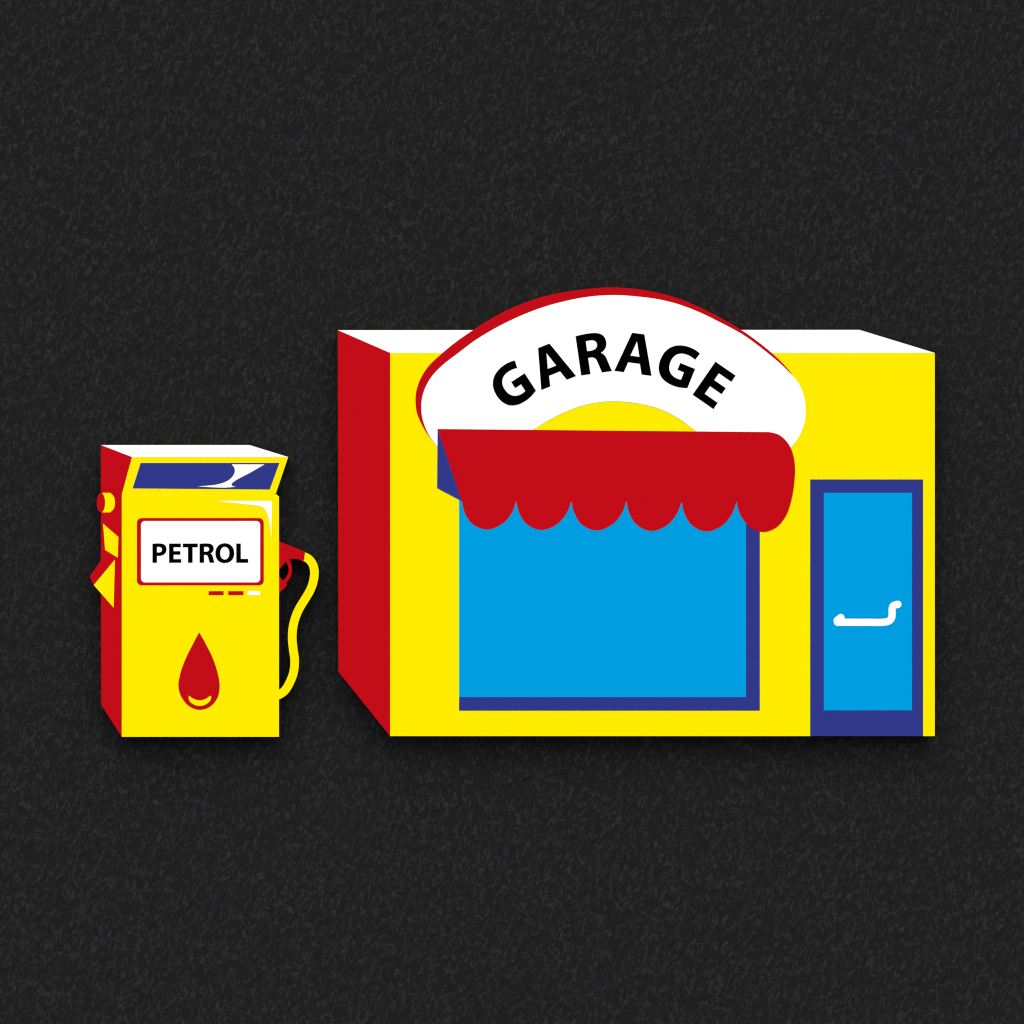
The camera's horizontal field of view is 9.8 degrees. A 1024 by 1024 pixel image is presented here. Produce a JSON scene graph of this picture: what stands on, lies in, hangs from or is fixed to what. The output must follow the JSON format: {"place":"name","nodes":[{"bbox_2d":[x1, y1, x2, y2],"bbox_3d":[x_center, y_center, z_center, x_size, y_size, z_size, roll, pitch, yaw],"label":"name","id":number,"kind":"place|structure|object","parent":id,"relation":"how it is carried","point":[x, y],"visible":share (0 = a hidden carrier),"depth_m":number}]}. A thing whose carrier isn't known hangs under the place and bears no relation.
{"place":"outdoors","nodes":[
{"label":"outdoors","id":0,"kind":"place"},
{"bbox_2d":[0,0,1023,1023],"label":"ground","id":1,"kind":"structure","parent":0,"point":[222,222],"depth_m":30.14},
{"bbox_2d":[90,445,318,736],"bbox_3d":[-1.538,0.395,30.072,1.144,0.147,1.459,0,90,0],"label":"petrol pump","id":2,"kind":"object","parent":1,"relation":"on","point":[189,584],"visible":1,"depth_m":30.00},
{"bbox_2d":[133,463,278,488],"bbox_3d":[-1.530,-0.179,29.999,0.734,0.001,0.133,0,90,0],"label":"display screen","id":3,"kind":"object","parent":2,"relation":"in","point":[149,475],"depth_m":30.00},
{"bbox_2d":[338,287,934,735],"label":"garage","id":4,"kind":"structure","parent":0,"point":[612,511],"depth_m":30.00},
{"bbox_2d":[459,500,759,710],"bbox_3d":[0.487,0.329,29.999,1.504,0.001,1.328,0,90,0],"label":"window","id":5,"kind":"structure","parent":4,"relation":"in","point":[568,615],"depth_m":30.00},
{"bbox_2d":[810,479,922,735],"bbox_3d":[1.773,0.479,29.999,0.565,0.002,1.284,0,90,0],"label":"door","id":6,"kind":"structure","parent":4,"relation":"in","point":[866,535],"depth_m":30.00}
]}

